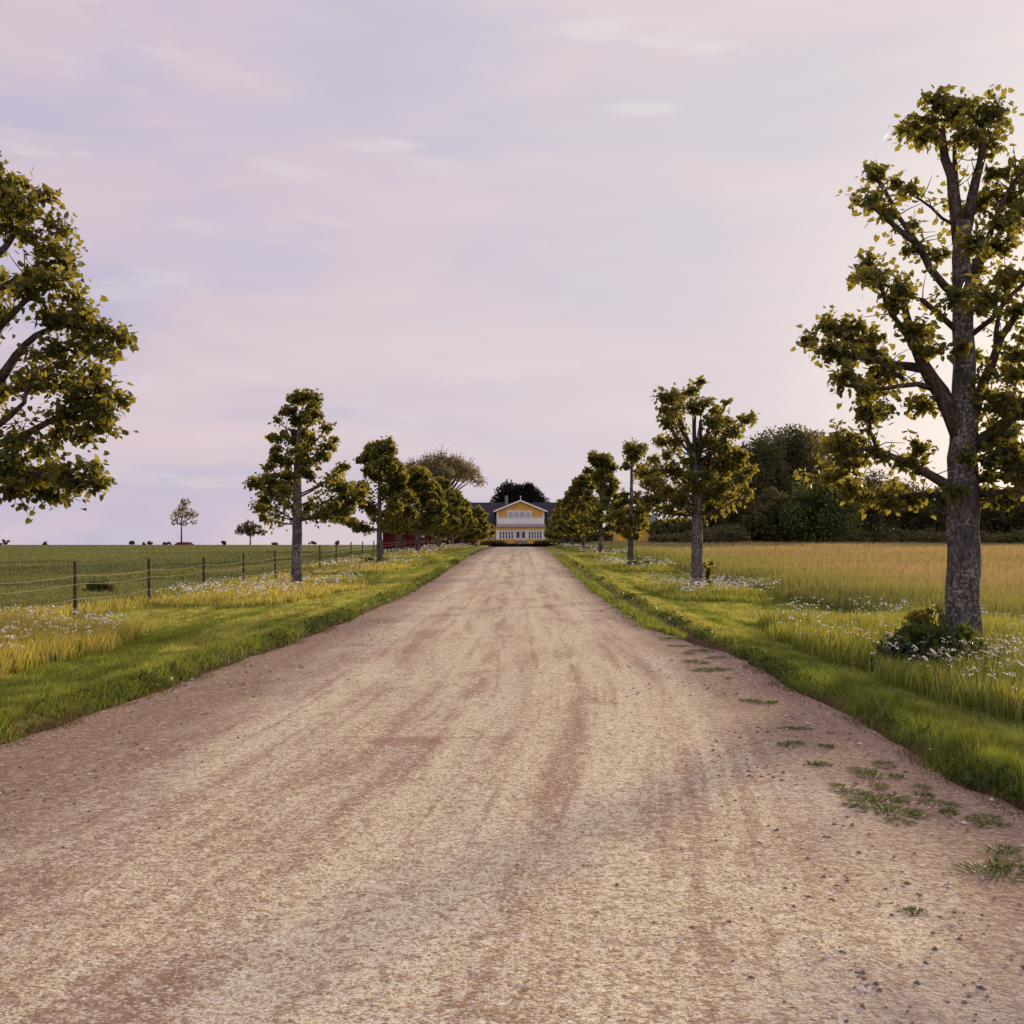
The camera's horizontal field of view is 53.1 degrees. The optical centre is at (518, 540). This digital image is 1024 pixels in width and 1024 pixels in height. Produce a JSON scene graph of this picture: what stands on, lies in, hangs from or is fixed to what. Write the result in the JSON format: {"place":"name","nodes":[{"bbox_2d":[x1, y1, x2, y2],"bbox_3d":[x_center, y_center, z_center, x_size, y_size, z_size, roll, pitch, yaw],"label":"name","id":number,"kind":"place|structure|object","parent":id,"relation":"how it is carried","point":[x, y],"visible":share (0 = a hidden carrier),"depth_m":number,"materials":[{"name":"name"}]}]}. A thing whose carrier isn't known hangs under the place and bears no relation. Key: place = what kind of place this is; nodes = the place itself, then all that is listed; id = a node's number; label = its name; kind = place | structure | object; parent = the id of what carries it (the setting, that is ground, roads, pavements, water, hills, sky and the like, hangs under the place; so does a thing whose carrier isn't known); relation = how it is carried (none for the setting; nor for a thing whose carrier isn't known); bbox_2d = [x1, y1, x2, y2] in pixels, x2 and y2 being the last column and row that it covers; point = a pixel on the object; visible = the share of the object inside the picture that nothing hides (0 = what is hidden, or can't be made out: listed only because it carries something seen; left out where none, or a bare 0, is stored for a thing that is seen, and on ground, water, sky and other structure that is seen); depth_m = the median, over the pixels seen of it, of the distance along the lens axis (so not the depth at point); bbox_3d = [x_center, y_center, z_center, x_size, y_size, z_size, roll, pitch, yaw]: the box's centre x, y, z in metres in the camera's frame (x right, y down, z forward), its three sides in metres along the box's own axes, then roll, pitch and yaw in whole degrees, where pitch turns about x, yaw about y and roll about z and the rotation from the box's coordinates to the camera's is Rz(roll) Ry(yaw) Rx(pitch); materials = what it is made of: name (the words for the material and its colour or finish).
{"place":"outdoors","nodes":[
{"label":"outdoors","id":0,"kind":"place"},
{"bbox_2d":[0,551,471,744],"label":"short grass","id":1,"kind":"structure","parent":0,"point":[15,708],"depth_m":14.95,"materials":[{"name":"green plant"}]},
{"bbox_2d":[0,547,1023,1023],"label":"gravel road","id":2,"kind":"structure","parent":0,"point":[300,911],"depth_m":5.44,"materials":[{"name":"beige gravel"}]},
{"bbox_2d":[683,659,710,663],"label":"weed tuft","id":3,"kind":"object","parent":2,"relation":"on","point":[695,661],"visible":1,"depth_m":13.81,"materials":[{"name":"green plant"}]},
{"bbox_2d":[688,666,733,671],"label":"weed tuft","id":4,"kind":"object","parent":2,"relation":"on","point":[713,668],"visible":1,"depth_m":12.98,"materials":[{"name":"green plant"}]},
{"bbox_2d":[741,698,763,702],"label":"weed tuft","id":5,"kind":"object","parent":2,"relation":"on","point":[754,700],"visible":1,"depth_m":10.47,"materials":[{"name":"green plant"}]},
{"bbox_2d":[776,740,805,745],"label":"weed tuft","id":6,"kind":"object","parent":2,"relation":"on","point":[787,742],"visible":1,"depth_m":8.26,"materials":[{"name":"green plant"}]},
{"bbox_2d":[778,726,812,729],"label":"weed tuft","id":7,"kind":"object","parent":2,"relation":"on","point":[793,728],"visible":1,"depth_m":8.94,"materials":[{"name":"green plant"}]},
{"bbox_2d":[805,759,833,765],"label":"weed tuft","id":8,"kind":"object","parent":2,"relation":"on","point":[816,762],"visible":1,"depth_m":7.51,"materials":[{"name":"green plant"}]},
{"bbox_2d":[824,787,871,793],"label":"weed tuft","id":9,"kind":"object","parent":2,"relation":"on","point":[842,789],"visible":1,"depth_m":6.70,"materials":[{"name":"green plant"}]},
{"bbox_2d":[838,797,883,807],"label":"weed tuft","id":10,"kind":"object","parent":2,"relation":"on","point":[872,801],"visible":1,"depth_m":6.39,"materials":[{"name":"green plant"}]},
{"bbox_2d":[854,766,883,778],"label":"weed tuft","id":11,"kind":"object","parent":2,"relation":"on","point":[868,771],"visible":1,"depth_m":7.18,"materials":[{"name":"green plant"}]},
{"bbox_2d":[838,790,911,801],"bbox_3d":[2.287,1.628,6.546,0.513,0.031,0.324,0,0,1],"label":"weed tuft","id":12,"kind":"object","parent":2,"relation":"on","point":[872,794],"visible":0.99,"depth_m":6.56,"materials":[{"name":"green plant"}]},
{"bbox_2d":[868,781,889,789],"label":"weed tuft","id":13,"kind":"object","parent":2,"relation":"on","point":[877,784],"visible":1,"depth_m":6.84,"materials":[{"name":"green plant"}]},
{"bbox_2d":[869,759,897,767],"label":"weed tuft","id":14,"kind":"object","parent":2,"relation":"on","point":[882,763],"visible":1,"depth_m":7.50,"materials":[{"name":"green plant"}]},
{"bbox_2d":[846,801,942,818],"bbox_3d":[2.274,1.624,6.215,0.595,0.036,0.376,0,0,33],"label":"weed tuft","id":15,"kind":"object","parent":2,"relation":"on","point":[885,804],"visible":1,"depth_m":6.21,"materials":[{"name":"green plant"}]},
{"bbox_2d":[887,772,905,778],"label":"weed tuft","id":16,"kind":"object","parent":2,"relation":"on","point":[890,775],"visible":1,"depth_m":7.09,"materials":[{"name":"green plant"}]},
{"bbox_2d":[883,817,919,824],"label":"weed tuft","id":17,"kind":"object","parent":2,"relation":"on","point":[907,822],"visible":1,"depth_m":5.99,"materials":[{"name":"green plant"}]},
{"bbox_2d":[890,797,912,803],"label":"weed tuft","id":18,"kind":"object","parent":2,"relation":"on","point":[900,800],"visible":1,"depth_m":6.44,"materials":[{"name":"green plant"}]},
{"bbox_2d":[897,905,927,914],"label":"weed tuft","id":19,"kind":"object","parent":2,"relation":"on","point":[910,908],"visible":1,"depth_m":4.53,"materials":[{"name":"green plant"}]},
{"bbox_2d":[911,791,937,796],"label":"weed tuft","id":20,"kind":"object","parent":2,"relation":"on","point":[923,794],"visible":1,"depth_m":6.59,"materials":[{"name":"green plant"}]},
{"bbox_2d":[915,797,961,806],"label":"weed tuft","id":21,"kind":"object","parent":2,"relation":"on","point":[934,800],"visible":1,"depth_m":6.39,"materials":[{"name":"green plant"}]},
{"bbox_2d":[937,806,962,815],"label":"weed tuft","id":22,"kind":"object","parent":2,"relation":"on","point":[950,810],"visible":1,"depth_m":6.20,"materials":[{"name":"green plant"}]},
{"bbox_2d":[962,812,1001,820],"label":"weed tuft","id":23,"kind":"object","parent":2,"relation":"on","point":[976,814],"visible":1,"depth_m":6.08,"materials":[{"name":"green plant"}]},
{"bbox_2d":[949,859,1023,883],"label":"weed tuft","id":24,"kind":"object","parent":2,"relation":"on","point":[991,867],"visible":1,"depth_m":5.08,"materials":[{"name":"green plant"}]},
{"bbox_2d":[968,819,1012,827],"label":"weed tuft","id":25,"kind":"object","parent":2,"relation":"on","point":[987,823],"visible":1,"depth_m":5.93,"materials":[{"name":"green plant"}]},
{"bbox_2d":[975,843,1023,853],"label":"weed tuft","id":26,"kind":"object","parent":2,"relation":"on","point":[1007,847],"visible":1,"depth_m":5.44,"materials":[{"name":"green plant"}]},
{"bbox_2d":[985,855,1023,871],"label":"weed tuft","id":27,"kind":"object","parent":2,"relation":"on","point":[997,860],"visible":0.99,"depth_m":5.17,"materials":[{"name":"green plant"}]},
{"bbox_2d":[993,849,1022,860],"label":"weed tuft","id":28,"kind":"object","parent":2,"relation":"on","point":[1002,852],"visible":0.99,"depth_m":5.34,"materials":[{"name":"green plant"}]},
{"bbox_2d":[0,544,1023,810],"bbox_3d":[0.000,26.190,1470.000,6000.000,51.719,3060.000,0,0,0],"label":"ground","id":29,"kind":"structure","parent":0,"point":[262,570],"depth_m":35.89,"materials":[{"name":"green plant"}]},
{"bbox_2d":[0,151,139,523],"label":"lime tree","id":30,"kind":"object","parent":29,"relation":"on","point":[48,480],"visible":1,"depth_m":12.93,"materials":[{"name":"green plant"}]},
{"bbox_2d":[82,579,116,591],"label":"nettle clump","id":31,"kind":"object","parent":29,"relation":"on","point":[104,585],"visible":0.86,"depth_m":33.37,"materials":[{"name":"green plant"}]},
{"bbox_2d":[174,542,193,544],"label":"distant farmhouse","id":32,"kind":"object","parent":29,"relation":"on","point":[185,543],"visible":0.61,"depth_m":396.68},
{"bbox_2d":[170,498,198,544],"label":"lone tree","id":33,"kind":"object","parent":29,"relation":"on","point":[182,510],"visible":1,"depth_m":384.74,"materials":[{"name":"green plant"}]},
{"bbox_2d":[0,544,435,616],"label":"pasture grass","id":34,"kind":"structure","parent":29,"relation":"on","point":[143,573],"depth_m":62.57,"materials":[{"name":"green plant"}]},
{"bbox_2d":[1,538,436,618],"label":"wire fence","id":35,"kind":"object","parent":29,"relation":"on","point":[75,575],"visible":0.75,"depth_m":29.13,"materials":[{"name":"brown wood"}]},
{"bbox_2d":[0,543,477,647],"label":"wildflowers","id":36,"kind":"object","parent":29,"relation":"on","point":[212,585],"visible":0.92,"depth_m":27.11,"materials":[{"name":"white plant"}]},
{"bbox_2d":[0,544,478,680],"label":"tall grass","id":37,"kind":"structure","parent":29,"relation":"on","point":[47,645],"depth_m":23.83,"materials":[{"name":"green plant"}]},
{"bbox_2d":[234,519,265,544],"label":"tree","id":38,"kind":"object","parent":29,"relation":"on","point":[246,528],"visible":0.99,"depth_m":384.18,"materials":[{"name":"green plant"}]},
{"bbox_2d":[242,388,370,585],"bbox_3d":[-6.858,-1.636,33.456,4.020,6.741,2.894,0,0,-27],"label":"lime tree","id":39,"kind":"object","parent":29,"relation":"on","point":[302,439],"visible":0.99,"depth_m":33.08,"materials":[{"name":"green plant"}]},
{"bbox_2d":[330,435,419,559],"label":"lime tree","id":40,"kind":"object","parent":29,"relation":"on","point":[398,513],"visible":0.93,"depth_m":52.63,"materials":[{"name":"green plant"}]},
{"bbox_2d":[361,557,390,563],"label":"basal shrub","id":41,"kind":"object","parent":29,"relation":"on","point":[373,559],"visible":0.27,"depth_m":51.61,"materials":[{"name":"green plant"}]},
{"bbox_2d":[382,529,436,549],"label":"red barn","id":42,"kind":"structure","parent":29,"relation":"on","point":[387,538],"depth_m":142.00,"materials":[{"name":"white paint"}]},
{"bbox_2d":[395,535,402,548],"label":"door","id":43,"kind":"structure","parent":42,"relation":"in","point":[396,537],"depth_m":141.92,"materials":[{"name":"brown wood"}]},
{"bbox_2d":[382,463,461,550],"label":"lime tree","id":44,"kind":"object","parent":29,"relation":"on","point":[434,515],"visible":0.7,"depth_m":72.22,"materials":[{"name":"green plant"}]},
{"bbox_2d":[401,474,466,546],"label":"lime tree","id":45,"kind":"object","parent":29,"relation":"on","point":[444,483],"visible":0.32,"depth_m":91.12,"materials":[{"name":"green plant"}]},
{"bbox_2d":[399,445,487,545],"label":"spreading tree","id":46,"kind":"object","parent":29,"relation":"on","point":[451,468],"visible":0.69,"depth_m":116.37,"materials":[{"name":"green plant"}]},
{"bbox_2d":[432,486,477,545],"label":"lime tree","id":47,"kind":"object","parent":29,"relation":"on","point":[463,510],"visible":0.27,"depth_m":110.56,"materials":[{"name":"green plant"}]},
{"bbox_2d":[442,537,474,544],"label":"outbuilding","id":48,"kind":"structure","parent":29,"relation":"on","point":[456,541],"depth_m":150.00,"materials":[{"name":"brick"}]},
{"bbox_2d":[443,501,483,545],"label":"lime tree","id":49,"kind":"object","parent":29,"relation":"on","point":[478,532],"visible":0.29,"depth_m":128.37,"materials":[{"name":"green plant"}]},
{"bbox_2d":[463,504,496,545],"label":"lime tree","id":50,"kind":"object","parent":29,"relation":"on","point":[481,515],"visible":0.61,"depth_m":141.32,"materials":[{"name":"green plant"}]},
{"bbox_2d":[480,540,507,544],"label":"flower bed shrubs","id":51,"kind":"object","parent":29,"relation":"on","point":[486,542],"visible":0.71,"depth_m":149.71,"materials":[{"name":"green plant"}]},
{"bbox_2d":[490,479,521,501],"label":"dark tree","id":52,"kind":"object","parent":29,"relation":"on","point":[505,489],"visible":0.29,"depth_m":203.24,"materials":[{"name":"green plant"}]},
{"bbox_2d":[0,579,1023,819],"bbox_3d":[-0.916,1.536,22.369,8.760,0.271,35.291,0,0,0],"label":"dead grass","id":53,"kind":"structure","parent":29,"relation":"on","point":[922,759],"depth_m":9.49,"materials":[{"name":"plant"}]},
{"bbox_2d":[0,559,1023,806],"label":"verge weeds","id":54,"kind":"object","parent":29,"relation":"on","point":[318,625],"visible":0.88,"depth_m":11.81,"materials":[{"name":"green plant"}]},
{"bbox_2d":[470,495,559,543],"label":"yellow house","id":55,"kind":"structure","parent":29,"relation":"on","point":[520,521],"depth_m":164.87,"materials":[{"name":"wood"}]},
{"bbox_2d":[488,543,554,546],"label":"clipped hedge","id":56,"kind":"object","parent":29,"relation":"on","point":[520,545],"visible":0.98,"depth_m":135.74,"materials":[{"name":"green plant"}]},
{"bbox_2d":[513,481,549,501],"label":"dark tree","id":57,"kind":"object","parent":29,"relation":"on","point":[530,492],"visible":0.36,"depth_m":204.24,"materials":[{"name":"green plant"}]},
{"bbox_2d":[533,539,559,544],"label":"flower bed shrubs","id":58,"kind":"object","parent":29,"relation":"on","point":[547,541],"visible":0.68,"depth_m":149.76,"materials":[{"name":"green plant"}]},
{"bbox_2d":[543,497,575,545],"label":"lime tree","id":59,"kind":"object","parent":29,"relation":"on","point":[548,535],"visible":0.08,"depth_m":125.25,"materials":[{"name":"green plant"}]},
{"bbox_2d":[546,508,576,543],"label":"lime tree","id":60,"kind":"object","parent":29,"relation":"on","point":[566,539],"visible":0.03,"depth_m":141.96,"materials":[{"name":"green plant"}]},
{"bbox_2d":[549,489,592,546],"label":"lime tree","id":61,"kind":"object","parent":29,"relation":"on","point":[566,500],"visible":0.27,"depth_m":107.58,"materials":[{"name":"green plant"}]},
{"bbox_2d":[551,473,605,548],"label":"lime tree","id":62,"kind":"object","parent":29,"relation":"on","point":[581,482],"visible":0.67,"depth_m":88.52,"materials":[{"name":"green plant"}]},
{"bbox_2d":[565,450,628,553],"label":"lime tree","id":63,"kind":"object","parent":29,"relation":"on","point":[601,476],"visible":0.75,"depth_m":69.40,"materials":[{"name":"green plant"}]},
{"bbox_2d":[600,437,653,561],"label":"lime tree","id":64,"kind":"object","parent":29,"relation":"on","point":[634,452],"visible":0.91,"depth_m":51.02,"materials":[{"name":"green plant"}]},
{"bbox_2d":[613,515,656,541],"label":"yellow lodge","id":65,"kind":"structure","parent":29,"relation":"on","point":[644,533],"depth_m":138.00,"materials":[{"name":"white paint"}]},
{"bbox_2d":[622,559,651,566],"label":"basal shrub","id":66,"kind":"object","parent":29,"relation":"on","point":[636,563],"visible":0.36,"depth_m":50.20,"materials":[{"name":"green plant"}]},
{"bbox_2d":[646,517,691,540],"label":"woodland tree","id":67,"kind":"object","parent":29,"relation":"on","point":[659,526],"visible":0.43,"depth_m":130.90,"materials":[{"name":"green plant"}]},
{"bbox_2d":[667,517,708,533],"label":"woodland tree","id":68,"kind":"object","parent":29,"relation":"on","point":[682,527],"visible":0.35,"depth_m":130.11,"materials":[{"name":"green plant"}]},
{"bbox_2d":[633,375,759,587],"bbox_3d":[5.609,-1.733,32.173,4.084,6.932,2.604,0,0,0],"label":"lime tree","id":69,"kind":"object","parent":29,"relation":"on","point":[727,459],"visible":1,"depth_m":32.10,"materials":[{"name":"green plant"}]},
{"bbox_2d":[684,485,732,527],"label":"woodland tree","id":70,"kind":"object","parent":29,"relation":"on","point":[714,522],"visible":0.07,"depth_m":136.58,"materials":[{"name":"green plant"}]},
{"bbox_2d":[703,559,715,586],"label":"basal shoot","id":71,"kind":"object","parent":29,"relation":"on","point":[709,572],"visible":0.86,"depth_m":32.28,"materials":[{"name":"green plant"}]},
{"bbox_2d":[718,487,781,542],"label":"woodland tree","id":72,"kind":"object","parent":29,"relation":"on","point":[751,514],"visible":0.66,"depth_m":125.74,"materials":[{"name":"green plant"}]},
{"bbox_2d":[722,425,802,502],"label":"woodland tree","id":73,"kind":"object","parent":29,"relation":"on","point":[769,474],"visible":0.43,"depth_m":137.70,"materials":[{"name":"green plant"}]},
{"bbox_2d":[750,432,804,471],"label":"woodland tree","id":74,"kind":"object","parent":29,"relation":"on","point":[770,442],"visible":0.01,"depth_m":150.95,"materials":[{"name":"green plant"}]},
{"bbox_2d":[757,487,815,542],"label":"woodland tree","id":75,"kind":"object","parent":29,"relation":"on","point":[775,502],"visible":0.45,"depth_m":125.83,"materials":[{"name":"green plant"}]},
{"bbox_2d":[559,518,1023,544],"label":"thicket","id":76,"kind":"object","parent":29,"relation":"on","point":[736,533],"visible":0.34,"depth_m":134.57,"materials":[{"name":"green plant"}]},
{"bbox_2d":[559,543,1023,688],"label":"wildflowers","id":77,"kind":"object","parent":29,"relation":"on","point":[718,579],"visible":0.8,"depth_m":20.07,"materials":[{"name":"white plant"}]},
{"bbox_2d":[756,423,830,502],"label":"woodland tree","id":78,"kind":"object","parent":29,"relation":"on","point":[795,450],"visible":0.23,"depth_m":144.31,"materials":[{"name":"green plant"}]},
{"bbox_2d":[573,540,1023,622],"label":"meadow grass","id":79,"kind":"structure","parent":29,"relation":"on","point":[834,573],"depth_m":39.32,"materials":[{"name":"yellow plant"}]},
{"bbox_2d":[791,428,835,487],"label":"woodland tree","id":80,"kind":"object","parent":29,"relation":"on","point":[817,433],"visible":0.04,"depth_m":150.96,"materials":[{"name":"green plant"}]},
{"bbox_2d":[778,468,866,542],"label":"woodland tree","id":81,"kind":"object","parent":29,"relation":"on","point":[834,518],"visible":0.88,"depth_m":123.46,"materials":[{"name":"green plant"}]},
{"bbox_2d":[843,480,890,541],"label":"woodland tree","id":82,"kind":"object","parent":29,"relation":"on","point":[872,520],"visible":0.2,"depth_m":137.59,"materials":[{"name":"green plant"}]},
{"bbox_2d":[838,468,906,533],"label":"woodland tree","id":83,"kind":"object","parent":29,"relation":"on","point":[875,481],"visible":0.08,"depth_m":149.23,"materials":[{"name":"green plant"}]},
{"bbox_2d":[878,477,929,533],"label":"woodland tree","id":84,"kind":"object","parent":29,"relation":"on","point":[918,489],"visible":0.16,"depth_m":156.27,"materials":[{"name":"green plant"}]},
{"bbox_2d":[790,84,1023,646],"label":"lime tree","id":85,"kind":"object","parent":29,"relation":"on","point":[964,493],"visible":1,"depth_m":12.86,"materials":[{"name":"green plant"}]},
{"bbox_2d":[898,486,946,535],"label":"woodland tree","id":86,"kind":"object","parent":29,"relation":"on","point":[937,508],"visible":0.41,"depth_m":153.18,"materials":[{"name":"green plant"}]},
{"bbox_2d":[860,619,987,672],"bbox_3d":[4.798,1.317,12.022,1.274,0.828,1.118,0,0,-34],"label":"basal shrub","id":87,"kind":"object","parent":29,"relation":"on","point":[910,633],"visible":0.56,"depth_m":11.82,"materials":[{"name":"green plant"}]},
{"bbox_2d":[893,605,954,637],"bbox_3d":[5.110,1.240,12.700,0.989,0.894,0.715,0,0,-44],"label":"basal shrub","id":88,"kind":"object","parent":29,"relation":"on","point":[924,615],"visible":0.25,"depth_m":12.71,"materials":[{"name":"green plant"}]},
{"bbox_2d":[926,653,944,701],"bbox_3d":[3.938,1.312,9.651,0.186,0.511,0.072,0,0,20],"label":"daisy","id":89,"kind":"object","parent":29,"relation":"on","point":[937,675],"visible":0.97,"depth_m":9.63,"materials":[{"name":"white plant"}]},
{"bbox_2d":[935,654,949,702],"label":"daisy","id":90,"kind":"object","parent":29,"relation":"on","point":[938,655],"visible":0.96,"depth_m":9.51,"materials":[{"name":"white plant"}]},
{"bbox_2d":[950,656,966,697],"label":"daisy","id":91,"kind":"object","parent":29,"relation":"on","point":[959,674],"visible":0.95,"depth_m":9.42,"materials":[{"name":"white plant"}]},
{"bbox_2d":[960,671,979,720],"bbox_3d":[3.896,1.347,8.833,0.166,0.455,0.064,0,0,6],"label":"daisy","id":92,"kind":"object","parent":29,"relation":"on","point":[972,693],"visible":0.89,"depth_m":8.82,"materials":[{"name":"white plant"}]},
{"bbox_2d":[960,667,982,724],"bbox_3d":[3.831,1.318,8.653,0.182,0.499,0.070,0,0,3],"label":"daisy","id":93,"kind":"object","parent":29,"relation":"on","point":[965,668],"visible":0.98,"depth_m":8.64,"materials":[{"name":"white plant"}]},
{"bbox_2d":[974,668,992,722],"bbox_3d":[3.987,1.335,8.790,0.179,0.491,0.069,0,0,-19],"label":"daisy","id":94,"kind":"object","parent":29,"relation":"on","point":[984,690],"visible":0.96,"depth_m":8.78,"materials":[{"name":"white plant"}]},
{"bbox_2d":[980,650,989,712],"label":"daisy","id":95,"kind":"object","parent":29,"relation":"on","point":[982,679],"visible":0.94,"depth_m":9.20,"materials":[{"name":"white plant"}]},
{"bbox_2d":[988,653,996,715],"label":"daisy","id":96,"kind":"object","parent":29,"relation":"on","point":[991,683],"visible":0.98,"depth_m":9.05,"materials":[{"name":"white plant"}]},
{"bbox_2d":[979,492,1023,537],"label":"woodland tree","id":97,"kind":"object","parent":29,"relation":"on","point":[995,521],"visible":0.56,"depth_m":148.11,"materials":[{"name":"green plant"}]},
{"bbox_2d":[0,0,1023,544],"label":"sky","id":98,"kind":"structure","parent":0,"point":[489,231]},
{"bbox_2d":[548,545,1023,724],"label":"tall grass","id":99,"kind":"structure","parent":0,"point":[856,650],"depth_m":13.35,"materials":[{"name":"green plant"}]},
{"bbox_2d":[552,553,1023,806],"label":"short grass","id":100,"kind":"structure","parent":0,"point":[964,733],"depth_m":10.98,"materials":[{"name":"green plant"}]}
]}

